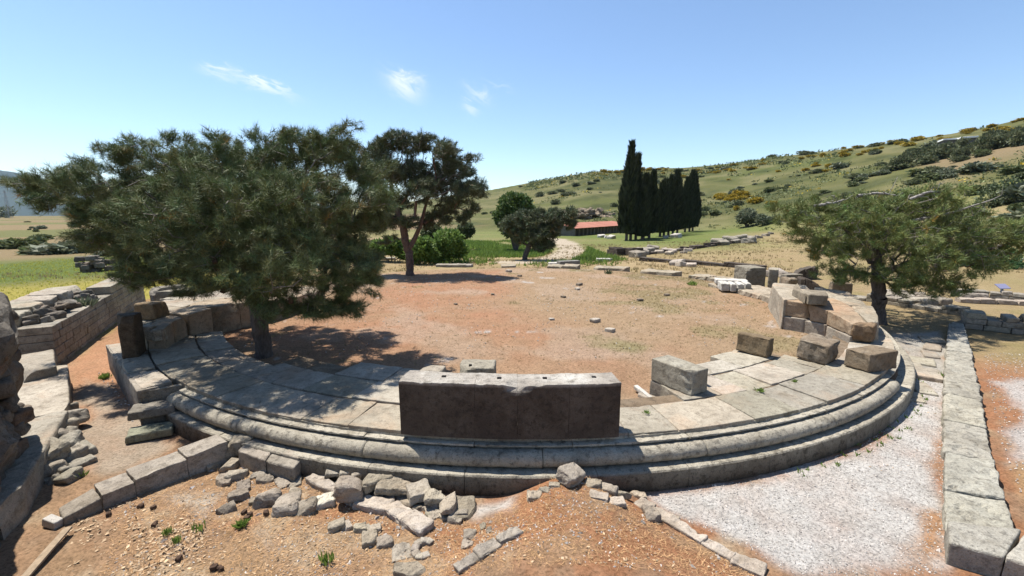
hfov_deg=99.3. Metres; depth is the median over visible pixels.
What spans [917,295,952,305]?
wall rubble
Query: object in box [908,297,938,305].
wall rubble
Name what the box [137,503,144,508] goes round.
fallen pine cone
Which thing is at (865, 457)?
gravel
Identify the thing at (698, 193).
cypress tree
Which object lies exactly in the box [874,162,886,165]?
hillside shrub
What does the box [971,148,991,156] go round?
hillside shrub
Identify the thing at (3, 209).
plain tree
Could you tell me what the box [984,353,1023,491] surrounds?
pebbles
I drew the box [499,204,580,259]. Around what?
leaning pine
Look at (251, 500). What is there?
loose stone
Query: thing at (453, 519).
stone chip
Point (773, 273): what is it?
block
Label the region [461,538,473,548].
loose stone
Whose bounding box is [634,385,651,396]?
marble splinter
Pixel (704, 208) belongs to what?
hillside shrub
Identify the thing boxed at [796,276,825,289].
arch stone
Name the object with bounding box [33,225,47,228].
hillside shrub
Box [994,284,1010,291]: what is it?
information sign
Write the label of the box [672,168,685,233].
cypress tree
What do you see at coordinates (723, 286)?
marble drum piece
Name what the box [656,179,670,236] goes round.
cypress tree
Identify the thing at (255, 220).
pine
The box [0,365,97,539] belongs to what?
stone platform
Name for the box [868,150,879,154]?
hillside shrub
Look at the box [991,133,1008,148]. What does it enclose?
hill tree
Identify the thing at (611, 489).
mound stone
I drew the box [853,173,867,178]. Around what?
hillside shrub
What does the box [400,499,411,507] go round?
stone chip
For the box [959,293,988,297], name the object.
wall rubble
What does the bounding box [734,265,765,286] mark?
block
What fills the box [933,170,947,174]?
hillside shrub
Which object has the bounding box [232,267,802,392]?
dry grass
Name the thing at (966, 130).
yellow broom
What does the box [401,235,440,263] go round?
green bush
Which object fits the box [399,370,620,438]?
stone block
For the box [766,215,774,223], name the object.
field shrub
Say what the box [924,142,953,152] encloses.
hill tree
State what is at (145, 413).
stone step
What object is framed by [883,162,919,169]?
hillside shrub
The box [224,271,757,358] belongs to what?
floor pebbles
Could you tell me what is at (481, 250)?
valley weeds
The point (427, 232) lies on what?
green bush
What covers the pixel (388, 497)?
stone chip
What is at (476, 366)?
socketed block
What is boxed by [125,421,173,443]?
stone step
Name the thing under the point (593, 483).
mound stone
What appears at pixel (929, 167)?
hillside shrub
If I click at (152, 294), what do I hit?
pale end block
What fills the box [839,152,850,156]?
yellow broom
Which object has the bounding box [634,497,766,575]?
mound wall top
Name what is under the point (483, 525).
loose stone
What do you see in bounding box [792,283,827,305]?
notched upper block
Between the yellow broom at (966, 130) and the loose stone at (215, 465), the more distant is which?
the yellow broom at (966, 130)
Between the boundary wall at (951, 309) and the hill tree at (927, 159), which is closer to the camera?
the boundary wall at (951, 309)
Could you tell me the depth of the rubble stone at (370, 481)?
6.57 m
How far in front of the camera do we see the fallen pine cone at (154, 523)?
5.91 m
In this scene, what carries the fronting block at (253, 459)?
on the ground at (106, 427)
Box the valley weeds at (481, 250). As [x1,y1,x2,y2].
[366,239,627,266]
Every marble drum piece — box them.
[717,280,729,290]
[728,281,736,291]
[734,281,744,289]
[741,281,750,288]
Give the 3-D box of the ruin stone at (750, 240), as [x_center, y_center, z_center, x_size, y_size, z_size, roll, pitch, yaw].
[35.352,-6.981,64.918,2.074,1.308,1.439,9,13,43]
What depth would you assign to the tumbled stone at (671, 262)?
38.60 m
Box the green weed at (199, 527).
[191,518,205,532]
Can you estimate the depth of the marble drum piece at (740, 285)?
20.62 m
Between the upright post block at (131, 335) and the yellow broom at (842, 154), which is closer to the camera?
the upright post block at (131, 335)
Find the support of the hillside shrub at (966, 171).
on the ground at (106, 427)
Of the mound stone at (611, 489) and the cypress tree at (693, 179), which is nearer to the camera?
the mound stone at (611, 489)
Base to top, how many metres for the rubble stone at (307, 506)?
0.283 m
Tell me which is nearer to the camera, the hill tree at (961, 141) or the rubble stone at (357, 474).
the rubble stone at (357, 474)
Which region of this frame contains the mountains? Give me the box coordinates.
[0,170,327,215]
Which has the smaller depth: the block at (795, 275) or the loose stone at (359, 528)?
the loose stone at (359, 528)
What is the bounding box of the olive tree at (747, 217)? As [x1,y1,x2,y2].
[734,207,757,226]
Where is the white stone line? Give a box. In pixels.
[954,297,1023,305]
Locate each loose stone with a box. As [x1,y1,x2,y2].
[206,462,222,471]
[215,471,232,486]
[215,500,236,514]
[218,458,239,473]
[224,469,248,481]
[227,488,248,502]
[236,478,250,490]
[248,497,254,505]
[327,516,344,533]
[341,519,352,530]
[353,522,366,533]
[361,530,377,548]
[362,523,369,531]
[369,523,381,532]
[376,534,393,548]
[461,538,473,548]
[463,528,476,539]
[479,522,486,529]
[486,526,491,532]
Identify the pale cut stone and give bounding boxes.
[42,514,62,529]
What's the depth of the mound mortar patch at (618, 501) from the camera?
6.05 m
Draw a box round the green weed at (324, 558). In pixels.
[318,549,333,566]
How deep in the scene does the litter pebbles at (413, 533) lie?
5.56 m
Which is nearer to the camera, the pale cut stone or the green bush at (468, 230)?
the pale cut stone
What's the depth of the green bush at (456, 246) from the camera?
41.33 m
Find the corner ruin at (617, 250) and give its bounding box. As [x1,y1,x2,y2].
[607,247,624,254]
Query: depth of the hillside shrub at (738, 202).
170.67 m
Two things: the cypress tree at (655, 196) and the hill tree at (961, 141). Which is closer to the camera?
the cypress tree at (655, 196)
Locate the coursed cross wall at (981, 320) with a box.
[960,309,1023,334]
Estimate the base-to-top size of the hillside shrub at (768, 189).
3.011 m
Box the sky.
[0,0,1023,205]
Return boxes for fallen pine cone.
[105,511,111,516]
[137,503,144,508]
[150,504,156,509]
[151,520,157,526]
[175,554,182,562]
[209,563,218,571]
[217,565,223,572]
[240,509,247,514]
[263,509,268,516]
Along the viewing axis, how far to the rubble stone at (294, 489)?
6.72 m
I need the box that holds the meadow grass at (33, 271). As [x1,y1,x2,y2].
[0,258,156,299]
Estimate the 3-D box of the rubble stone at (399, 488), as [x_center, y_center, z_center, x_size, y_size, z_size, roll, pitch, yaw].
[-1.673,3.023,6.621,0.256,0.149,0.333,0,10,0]
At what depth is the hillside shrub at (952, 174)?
124.75 m
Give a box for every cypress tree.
[616,138,639,240]
[628,164,638,239]
[634,151,643,238]
[634,184,652,239]
[643,170,653,238]
[648,167,660,237]
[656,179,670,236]
[662,177,674,235]
[667,173,679,235]
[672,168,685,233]
[676,176,687,232]
[683,175,694,231]
[688,168,699,231]
[691,170,702,230]
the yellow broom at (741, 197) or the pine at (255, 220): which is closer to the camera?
the pine at (255, 220)
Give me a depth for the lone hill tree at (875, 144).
280.22 m
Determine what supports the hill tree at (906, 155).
on the ground at (106, 427)
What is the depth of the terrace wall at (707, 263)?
37.92 m
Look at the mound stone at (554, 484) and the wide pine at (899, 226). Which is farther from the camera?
the wide pine at (899, 226)
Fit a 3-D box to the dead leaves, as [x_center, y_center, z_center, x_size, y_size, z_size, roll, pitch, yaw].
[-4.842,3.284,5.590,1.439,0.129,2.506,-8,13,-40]
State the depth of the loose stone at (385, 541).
5.59 m
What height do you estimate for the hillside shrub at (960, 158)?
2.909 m
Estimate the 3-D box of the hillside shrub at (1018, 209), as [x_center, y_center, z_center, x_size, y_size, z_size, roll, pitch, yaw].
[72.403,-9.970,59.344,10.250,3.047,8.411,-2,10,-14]
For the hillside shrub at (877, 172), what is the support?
on the ground at (106, 427)
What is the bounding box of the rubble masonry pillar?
[0,292,34,546]
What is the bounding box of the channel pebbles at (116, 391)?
[98,372,137,424]
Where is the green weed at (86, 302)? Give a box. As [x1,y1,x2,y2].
[75,294,99,307]
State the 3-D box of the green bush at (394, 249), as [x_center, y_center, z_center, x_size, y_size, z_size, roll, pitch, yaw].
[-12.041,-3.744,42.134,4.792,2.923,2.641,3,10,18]
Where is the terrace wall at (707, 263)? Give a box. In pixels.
[639,257,766,268]
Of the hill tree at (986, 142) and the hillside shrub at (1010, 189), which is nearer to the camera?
the hillside shrub at (1010, 189)
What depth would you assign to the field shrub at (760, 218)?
117.92 m
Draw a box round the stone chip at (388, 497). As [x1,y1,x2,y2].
[383,495,394,498]
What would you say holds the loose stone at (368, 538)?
on the ground at (106, 427)
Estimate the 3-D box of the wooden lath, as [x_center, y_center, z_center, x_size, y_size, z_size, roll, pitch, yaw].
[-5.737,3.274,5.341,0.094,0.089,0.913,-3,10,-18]
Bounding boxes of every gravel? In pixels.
[648,380,944,575]
[714,379,941,552]
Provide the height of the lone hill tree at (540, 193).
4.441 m
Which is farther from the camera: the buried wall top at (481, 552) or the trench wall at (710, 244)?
the trench wall at (710, 244)
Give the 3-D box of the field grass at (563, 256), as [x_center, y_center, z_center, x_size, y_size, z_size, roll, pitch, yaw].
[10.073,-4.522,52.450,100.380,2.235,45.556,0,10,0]
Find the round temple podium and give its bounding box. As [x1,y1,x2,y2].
[106,326,915,495]
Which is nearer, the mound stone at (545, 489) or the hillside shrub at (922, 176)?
the mound stone at (545, 489)
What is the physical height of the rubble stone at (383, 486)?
0.194 m
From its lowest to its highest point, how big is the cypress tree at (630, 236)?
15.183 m
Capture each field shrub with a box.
[755,213,769,224]
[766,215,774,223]
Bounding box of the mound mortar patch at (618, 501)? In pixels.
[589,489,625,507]
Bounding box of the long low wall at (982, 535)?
[940,321,1023,575]
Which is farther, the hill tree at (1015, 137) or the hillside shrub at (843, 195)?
the hill tree at (1015, 137)
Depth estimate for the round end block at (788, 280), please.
19.22 m
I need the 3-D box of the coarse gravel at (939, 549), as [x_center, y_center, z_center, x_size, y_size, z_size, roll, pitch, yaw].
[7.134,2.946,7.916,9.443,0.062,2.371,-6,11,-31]
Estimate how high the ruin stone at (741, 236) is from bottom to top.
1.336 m
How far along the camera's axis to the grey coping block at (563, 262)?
38.91 m
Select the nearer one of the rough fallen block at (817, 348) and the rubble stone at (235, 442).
the rubble stone at (235, 442)
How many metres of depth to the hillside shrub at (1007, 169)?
109.59 m
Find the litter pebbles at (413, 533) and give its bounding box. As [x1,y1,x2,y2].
[106,478,748,575]
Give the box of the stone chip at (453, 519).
[447,514,462,524]
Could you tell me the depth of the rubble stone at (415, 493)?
6.41 m
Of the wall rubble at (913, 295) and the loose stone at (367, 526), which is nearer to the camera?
the loose stone at (367, 526)
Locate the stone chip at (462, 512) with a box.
[453,509,467,514]
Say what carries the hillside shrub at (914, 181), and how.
on the ground at (106, 427)
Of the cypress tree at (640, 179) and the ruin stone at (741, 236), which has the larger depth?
the cypress tree at (640, 179)
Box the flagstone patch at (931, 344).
[909,335,945,403]
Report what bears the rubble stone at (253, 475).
on the ground at (106, 427)
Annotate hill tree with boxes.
[534,191,544,196]
[547,190,557,193]
[550,199,560,204]
[560,191,575,195]
[796,150,809,154]
[866,142,881,146]
[888,156,904,164]
[897,148,912,163]
[898,138,908,142]
[909,152,938,163]
[911,146,932,156]
[917,155,939,164]
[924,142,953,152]
[928,147,950,158]
[938,141,959,158]
[950,148,964,156]
[955,136,971,147]
[958,146,971,155]
[965,144,974,152]
[971,133,995,151]
[979,126,1003,138]
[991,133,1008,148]
[1000,133,1011,147]
[1007,128,1023,146]
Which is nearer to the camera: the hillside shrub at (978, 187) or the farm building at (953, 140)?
the hillside shrub at (978, 187)
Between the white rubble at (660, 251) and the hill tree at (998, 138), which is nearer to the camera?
the white rubble at (660, 251)
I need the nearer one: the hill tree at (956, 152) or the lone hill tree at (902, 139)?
the hill tree at (956, 152)
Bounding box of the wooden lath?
[22,526,72,575]
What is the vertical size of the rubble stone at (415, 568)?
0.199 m
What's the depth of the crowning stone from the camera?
6.32 m
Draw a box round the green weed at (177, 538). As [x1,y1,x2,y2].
[170,534,181,543]
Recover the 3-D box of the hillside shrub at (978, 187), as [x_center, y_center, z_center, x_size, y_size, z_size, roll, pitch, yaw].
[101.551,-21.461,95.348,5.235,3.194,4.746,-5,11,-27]
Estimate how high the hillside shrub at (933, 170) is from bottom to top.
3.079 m
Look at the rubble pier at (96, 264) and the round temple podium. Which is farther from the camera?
the rubble pier at (96, 264)
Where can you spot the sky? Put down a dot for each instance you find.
(543, 89)
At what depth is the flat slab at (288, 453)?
7.30 m
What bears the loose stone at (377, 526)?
on the ground at (106, 427)
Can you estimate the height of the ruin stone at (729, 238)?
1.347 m
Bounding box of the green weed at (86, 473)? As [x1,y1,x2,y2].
[75,469,89,476]
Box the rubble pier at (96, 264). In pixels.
[74,255,115,272]
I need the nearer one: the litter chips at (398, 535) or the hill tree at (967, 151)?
the litter chips at (398, 535)
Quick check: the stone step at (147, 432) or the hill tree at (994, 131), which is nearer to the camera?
the stone step at (147, 432)
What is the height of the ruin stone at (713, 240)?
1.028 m
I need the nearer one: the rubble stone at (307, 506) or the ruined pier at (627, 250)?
the rubble stone at (307, 506)
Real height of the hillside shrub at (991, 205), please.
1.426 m
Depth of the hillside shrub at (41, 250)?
53.65 m
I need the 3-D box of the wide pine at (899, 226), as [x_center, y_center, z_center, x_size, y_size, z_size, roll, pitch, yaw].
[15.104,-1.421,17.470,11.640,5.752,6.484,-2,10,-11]
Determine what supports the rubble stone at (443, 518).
on the ground at (106, 427)
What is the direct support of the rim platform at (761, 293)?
on the ground at (106, 427)
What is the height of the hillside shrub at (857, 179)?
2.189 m
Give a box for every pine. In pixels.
[0,117,405,358]
[345,127,491,275]
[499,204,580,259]
[760,177,1023,324]
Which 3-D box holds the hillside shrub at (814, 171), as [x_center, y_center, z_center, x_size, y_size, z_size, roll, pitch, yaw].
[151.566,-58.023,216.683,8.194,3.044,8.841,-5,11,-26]
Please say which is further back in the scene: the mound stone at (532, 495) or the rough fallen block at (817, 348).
the rough fallen block at (817, 348)
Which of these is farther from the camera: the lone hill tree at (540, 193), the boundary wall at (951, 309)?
the lone hill tree at (540, 193)
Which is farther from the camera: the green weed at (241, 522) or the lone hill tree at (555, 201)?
the lone hill tree at (555, 201)
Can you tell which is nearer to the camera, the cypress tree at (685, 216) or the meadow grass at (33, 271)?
the meadow grass at (33, 271)
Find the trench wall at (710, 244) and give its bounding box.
[649,240,734,254]
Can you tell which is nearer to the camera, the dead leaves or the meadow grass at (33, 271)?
the dead leaves
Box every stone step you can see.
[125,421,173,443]
[127,400,176,425]
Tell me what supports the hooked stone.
on the ground at (106, 427)
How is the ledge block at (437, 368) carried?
on the round temple podium
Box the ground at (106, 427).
[0,119,1023,575]
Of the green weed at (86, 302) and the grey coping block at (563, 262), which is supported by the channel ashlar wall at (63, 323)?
the green weed at (86, 302)
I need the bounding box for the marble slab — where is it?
[714,278,747,283]
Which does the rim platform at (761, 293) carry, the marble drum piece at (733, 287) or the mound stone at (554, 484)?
the marble drum piece at (733, 287)
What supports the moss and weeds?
on the ground at (106, 427)
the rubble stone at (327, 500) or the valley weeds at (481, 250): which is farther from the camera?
the valley weeds at (481, 250)
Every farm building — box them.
[937,138,956,143]
[957,136,978,143]
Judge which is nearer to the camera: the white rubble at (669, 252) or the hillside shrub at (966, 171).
the white rubble at (669, 252)
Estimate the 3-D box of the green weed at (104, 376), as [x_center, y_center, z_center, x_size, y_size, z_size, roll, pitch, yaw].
[-10.630,2.273,11.311,0.270,0.192,0.335,7,12,34]
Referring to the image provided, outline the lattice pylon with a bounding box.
[2,191,12,217]
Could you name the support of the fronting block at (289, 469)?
on the ground at (106, 427)
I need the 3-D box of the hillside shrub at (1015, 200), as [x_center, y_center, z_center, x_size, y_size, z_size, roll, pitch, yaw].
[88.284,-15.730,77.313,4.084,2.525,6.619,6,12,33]
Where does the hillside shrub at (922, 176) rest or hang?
on the ground at (106, 427)
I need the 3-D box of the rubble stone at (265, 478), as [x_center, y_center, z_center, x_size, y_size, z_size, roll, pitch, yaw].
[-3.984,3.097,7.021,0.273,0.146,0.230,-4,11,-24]
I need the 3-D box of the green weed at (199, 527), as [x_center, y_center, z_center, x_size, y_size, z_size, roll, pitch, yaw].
[-4.199,3.180,5.839,0.155,0.147,0.156,0,10,0]
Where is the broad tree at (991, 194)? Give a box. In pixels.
[972,173,1023,207]
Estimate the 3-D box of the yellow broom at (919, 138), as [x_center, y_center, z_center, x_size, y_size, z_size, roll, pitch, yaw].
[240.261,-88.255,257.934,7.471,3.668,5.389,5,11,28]
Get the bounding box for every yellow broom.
[722,198,734,200]
[736,195,746,199]
[746,196,764,203]
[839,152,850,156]
[899,142,916,146]
[910,136,924,141]
[958,128,973,132]
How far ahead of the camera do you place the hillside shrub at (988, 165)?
121.51 m
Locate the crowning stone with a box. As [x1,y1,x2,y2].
[556,462,585,487]
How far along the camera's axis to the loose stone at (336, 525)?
5.84 m
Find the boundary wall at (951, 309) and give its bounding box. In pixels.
[854,293,970,315]
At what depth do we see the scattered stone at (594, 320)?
15.00 m
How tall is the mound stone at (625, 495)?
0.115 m
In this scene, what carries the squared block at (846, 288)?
on the ground at (106, 427)
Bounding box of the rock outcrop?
[565,207,615,218]
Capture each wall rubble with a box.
[895,292,915,297]
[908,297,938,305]
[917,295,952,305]
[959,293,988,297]
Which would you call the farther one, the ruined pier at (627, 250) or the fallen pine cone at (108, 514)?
the ruined pier at (627, 250)
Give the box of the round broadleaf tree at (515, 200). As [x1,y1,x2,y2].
[491,190,535,249]
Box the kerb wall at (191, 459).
[59,434,227,525]
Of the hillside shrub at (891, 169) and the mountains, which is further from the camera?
the mountains
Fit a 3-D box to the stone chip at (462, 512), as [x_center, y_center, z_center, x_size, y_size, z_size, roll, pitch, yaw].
[-0.744,3.228,6.175,0.249,0.148,0.153,0,10,0]
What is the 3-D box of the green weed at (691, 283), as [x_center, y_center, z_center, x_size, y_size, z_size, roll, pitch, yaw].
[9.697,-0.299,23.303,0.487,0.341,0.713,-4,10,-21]
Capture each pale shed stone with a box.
[606,235,615,238]
[670,233,681,237]
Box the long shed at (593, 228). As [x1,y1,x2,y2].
[561,221,618,235]
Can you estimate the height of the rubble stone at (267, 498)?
0.347 m
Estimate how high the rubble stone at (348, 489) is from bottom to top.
0.357 m
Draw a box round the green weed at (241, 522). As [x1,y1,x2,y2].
[231,516,251,528]
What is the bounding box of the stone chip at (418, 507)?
[411,503,421,510]
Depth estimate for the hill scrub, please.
229.87 m
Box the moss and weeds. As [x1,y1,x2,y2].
[797,378,931,477]
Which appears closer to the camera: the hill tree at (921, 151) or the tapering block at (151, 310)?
the tapering block at (151, 310)
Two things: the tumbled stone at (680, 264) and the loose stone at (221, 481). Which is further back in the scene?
the tumbled stone at (680, 264)
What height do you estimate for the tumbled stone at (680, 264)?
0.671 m
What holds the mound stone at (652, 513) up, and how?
on the ground at (106, 427)
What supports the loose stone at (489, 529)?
on the ground at (106, 427)
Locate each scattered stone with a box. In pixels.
[589,318,600,322]
[604,327,615,332]
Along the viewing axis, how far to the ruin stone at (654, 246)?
58.87 m
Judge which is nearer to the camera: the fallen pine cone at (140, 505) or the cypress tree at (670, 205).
the fallen pine cone at (140, 505)
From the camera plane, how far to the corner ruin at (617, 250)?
53.26 m
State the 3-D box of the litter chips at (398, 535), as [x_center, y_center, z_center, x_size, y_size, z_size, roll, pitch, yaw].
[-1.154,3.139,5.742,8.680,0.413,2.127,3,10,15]
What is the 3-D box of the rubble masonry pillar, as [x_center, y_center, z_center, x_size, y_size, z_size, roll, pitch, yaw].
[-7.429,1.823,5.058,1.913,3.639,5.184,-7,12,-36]
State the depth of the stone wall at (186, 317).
13.33 m
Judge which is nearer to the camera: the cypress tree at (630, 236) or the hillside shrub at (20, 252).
the hillside shrub at (20, 252)
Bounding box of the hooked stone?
[410,537,433,559]
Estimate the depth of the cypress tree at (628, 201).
80.34 m
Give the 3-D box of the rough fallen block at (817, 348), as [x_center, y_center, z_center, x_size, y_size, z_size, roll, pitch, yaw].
[7.472,1.470,10.619,0.816,0.568,0.720,-7,12,-37]
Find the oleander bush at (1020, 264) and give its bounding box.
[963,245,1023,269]
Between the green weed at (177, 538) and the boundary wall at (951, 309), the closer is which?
the green weed at (177, 538)
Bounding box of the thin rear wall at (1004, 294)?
[954,289,1023,299]
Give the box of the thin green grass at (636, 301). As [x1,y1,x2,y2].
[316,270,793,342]
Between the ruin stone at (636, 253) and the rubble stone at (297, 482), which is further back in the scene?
the ruin stone at (636, 253)
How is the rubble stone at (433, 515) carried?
on the ground at (106, 427)
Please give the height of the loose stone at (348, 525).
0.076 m
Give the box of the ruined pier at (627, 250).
[625,247,642,255]
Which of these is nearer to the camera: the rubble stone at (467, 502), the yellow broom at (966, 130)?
the rubble stone at (467, 502)
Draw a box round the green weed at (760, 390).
[754,387,765,391]
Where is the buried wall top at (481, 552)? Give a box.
[453,526,523,574]
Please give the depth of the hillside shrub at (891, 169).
162.28 m
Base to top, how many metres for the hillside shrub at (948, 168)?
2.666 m
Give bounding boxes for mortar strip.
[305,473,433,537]
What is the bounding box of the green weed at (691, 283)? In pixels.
[687,280,697,285]
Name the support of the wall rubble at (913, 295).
on the ground at (106, 427)
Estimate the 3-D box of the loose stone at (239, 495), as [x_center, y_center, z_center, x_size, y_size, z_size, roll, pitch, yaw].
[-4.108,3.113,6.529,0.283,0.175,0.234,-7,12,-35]
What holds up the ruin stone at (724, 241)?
on the ground at (106, 427)
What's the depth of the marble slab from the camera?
22.33 m
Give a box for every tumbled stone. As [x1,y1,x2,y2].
[669,259,684,265]
[675,261,686,266]
[686,262,696,266]
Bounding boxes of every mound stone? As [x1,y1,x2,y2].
[527,490,541,501]
[538,486,549,492]
[548,481,559,487]
[584,478,601,488]
[601,482,618,496]
[618,491,631,498]
[641,504,660,522]
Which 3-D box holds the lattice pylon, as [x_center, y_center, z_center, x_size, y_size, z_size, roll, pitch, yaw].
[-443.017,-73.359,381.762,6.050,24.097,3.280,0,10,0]
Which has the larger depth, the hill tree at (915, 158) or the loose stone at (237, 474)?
the hill tree at (915, 158)
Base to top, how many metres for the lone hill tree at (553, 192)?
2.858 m
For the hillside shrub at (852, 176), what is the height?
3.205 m
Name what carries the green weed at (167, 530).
on the ground at (106, 427)
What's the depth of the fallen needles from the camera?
5.54 m
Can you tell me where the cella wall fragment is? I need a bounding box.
[768,283,878,342]
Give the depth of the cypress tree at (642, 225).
81.29 m
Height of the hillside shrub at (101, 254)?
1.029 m
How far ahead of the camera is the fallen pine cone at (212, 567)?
5.18 m
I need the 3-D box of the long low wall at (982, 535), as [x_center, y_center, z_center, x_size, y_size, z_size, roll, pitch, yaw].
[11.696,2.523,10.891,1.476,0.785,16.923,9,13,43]
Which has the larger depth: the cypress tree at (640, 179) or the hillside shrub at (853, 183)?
the hillside shrub at (853, 183)
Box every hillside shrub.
[0,236,46,248]
[13,243,65,254]
[23,239,96,254]
[27,233,55,238]
[30,235,48,243]
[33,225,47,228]
[91,251,105,255]
[701,206,710,210]
[709,209,721,214]
[729,200,743,205]
[762,187,777,191]
[808,168,821,173]
[818,189,832,193]
[829,161,849,168]
[840,191,853,198]
[842,173,870,179]
[845,180,859,186]
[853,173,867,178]
[853,177,868,181]
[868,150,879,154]
[869,148,880,152]
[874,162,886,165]
[874,168,890,174]
[880,167,893,170]
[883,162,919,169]
[900,179,925,185]
[905,168,930,175]
[914,172,945,181]
[921,139,941,147]
[924,165,938,168]
[925,167,943,173]
[926,173,950,179]
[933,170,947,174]
[934,166,954,171]
[944,172,958,177]
[947,155,970,161]
[953,162,984,174]
[955,203,990,216]
[960,161,1004,171]
[964,184,988,195]
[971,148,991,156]
[973,151,991,156]
[985,201,1000,206]
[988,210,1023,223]
[994,195,1023,203]
[996,181,1023,201]
[997,165,1023,174]
[1003,206,1023,216]
[1006,202,1023,210]
[1013,172,1023,178]
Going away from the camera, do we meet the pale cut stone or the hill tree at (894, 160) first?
the pale cut stone
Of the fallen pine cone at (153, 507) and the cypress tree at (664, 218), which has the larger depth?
the cypress tree at (664, 218)
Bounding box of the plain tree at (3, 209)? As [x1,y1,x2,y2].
[0,205,17,217]
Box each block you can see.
[19,349,57,382]
[117,312,145,358]
[134,301,169,319]
[149,284,184,300]
[155,287,189,300]
[238,446,270,473]
[266,454,300,481]
[420,365,445,371]
[460,359,495,372]
[557,260,579,264]
[638,393,655,397]
[649,380,708,395]
[651,355,707,395]
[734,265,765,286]
[736,332,773,357]
[767,267,778,287]
[779,273,802,282]
[781,277,797,284]
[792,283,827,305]
[796,333,839,364]
[828,281,852,294]
[844,345,897,371]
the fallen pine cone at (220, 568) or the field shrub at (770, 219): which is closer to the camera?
the fallen pine cone at (220, 568)
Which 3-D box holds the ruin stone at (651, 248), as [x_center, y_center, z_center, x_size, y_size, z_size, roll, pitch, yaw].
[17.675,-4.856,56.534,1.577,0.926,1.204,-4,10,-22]
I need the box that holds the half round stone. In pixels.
[788,266,818,279]
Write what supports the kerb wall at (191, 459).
on the ground at (106, 427)
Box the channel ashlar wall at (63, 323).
[10,279,145,365]
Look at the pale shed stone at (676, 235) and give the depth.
88.25 m
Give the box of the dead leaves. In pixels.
[60,501,205,575]
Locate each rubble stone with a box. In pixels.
[224,433,254,459]
[249,470,266,479]
[252,488,281,509]
[256,473,273,483]
[271,491,301,517]
[274,476,290,489]
[289,475,301,487]
[289,486,301,492]
[295,496,317,515]
[316,492,335,510]
[324,469,338,477]
[334,475,363,502]
[339,470,348,476]
[351,472,361,479]
[362,473,392,494]
[374,474,403,495]
[391,479,410,494]
[391,542,411,562]
[393,561,425,575]
[396,495,406,500]
[405,478,429,506]
[418,502,427,511]
[423,488,445,505]
[424,506,439,519]
[439,491,456,514]
[439,514,448,521]
[455,496,475,520]
[630,490,647,499]
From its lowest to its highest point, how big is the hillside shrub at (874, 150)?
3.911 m
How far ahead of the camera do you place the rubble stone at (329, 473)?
6.91 m
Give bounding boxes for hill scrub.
[496,125,1023,230]
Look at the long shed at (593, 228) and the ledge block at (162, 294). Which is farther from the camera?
the long shed at (593, 228)
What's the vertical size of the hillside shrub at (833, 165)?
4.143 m
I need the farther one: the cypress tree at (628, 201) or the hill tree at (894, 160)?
the hill tree at (894, 160)
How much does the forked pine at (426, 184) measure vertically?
9.267 m
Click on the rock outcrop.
(589, 213)
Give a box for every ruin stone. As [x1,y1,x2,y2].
[628,250,646,257]
[642,247,654,250]
[647,244,658,249]
[710,238,722,241]
[717,239,729,245]
[722,236,738,240]
[731,239,740,242]
[735,235,746,238]
[741,237,756,242]
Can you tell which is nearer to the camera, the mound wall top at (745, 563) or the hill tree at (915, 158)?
the mound wall top at (745, 563)
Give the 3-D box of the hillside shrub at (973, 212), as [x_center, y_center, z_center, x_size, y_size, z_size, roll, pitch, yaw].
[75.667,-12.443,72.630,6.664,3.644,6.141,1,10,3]
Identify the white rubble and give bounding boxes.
[655,250,663,253]
[665,251,673,254]
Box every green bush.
[367,236,405,261]
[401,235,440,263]
[419,224,441,237]
[432,227,469,261]
[456,222,475,239]
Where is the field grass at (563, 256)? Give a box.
[0,238,1023,278]
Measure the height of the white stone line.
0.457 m
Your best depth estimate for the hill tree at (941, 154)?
158.07 m
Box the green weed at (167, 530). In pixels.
[160,527,173,536]
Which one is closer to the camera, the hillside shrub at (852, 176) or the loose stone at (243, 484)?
the loose stone at (243, 484)
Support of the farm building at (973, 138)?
on the ground at (106, 427)
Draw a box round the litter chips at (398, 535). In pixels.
[124,467,719,567]
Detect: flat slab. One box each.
[246,437,298,460]
[436,263,465,267]
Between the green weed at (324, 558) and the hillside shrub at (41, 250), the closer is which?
the green weed at (324, 558)
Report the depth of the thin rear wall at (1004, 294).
21.60 m
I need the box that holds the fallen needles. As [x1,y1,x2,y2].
[100,459,755,575]
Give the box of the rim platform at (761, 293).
[500,264,770,303]
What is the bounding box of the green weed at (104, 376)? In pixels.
[97,372,111,379]
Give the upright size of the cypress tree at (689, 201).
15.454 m
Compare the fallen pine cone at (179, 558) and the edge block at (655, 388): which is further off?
the edge block at (655, 388)
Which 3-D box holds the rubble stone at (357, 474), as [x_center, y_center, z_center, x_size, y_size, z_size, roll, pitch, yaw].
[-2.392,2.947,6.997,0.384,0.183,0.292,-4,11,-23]
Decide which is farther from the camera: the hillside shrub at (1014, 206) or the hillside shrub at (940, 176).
the hillside shrub at (940, 176)
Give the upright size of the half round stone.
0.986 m
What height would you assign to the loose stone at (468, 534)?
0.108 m
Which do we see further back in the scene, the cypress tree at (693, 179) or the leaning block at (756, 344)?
the cypress tree at (693, 179)
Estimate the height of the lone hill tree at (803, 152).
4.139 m
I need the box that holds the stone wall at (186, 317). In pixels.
[142,287,324,355]

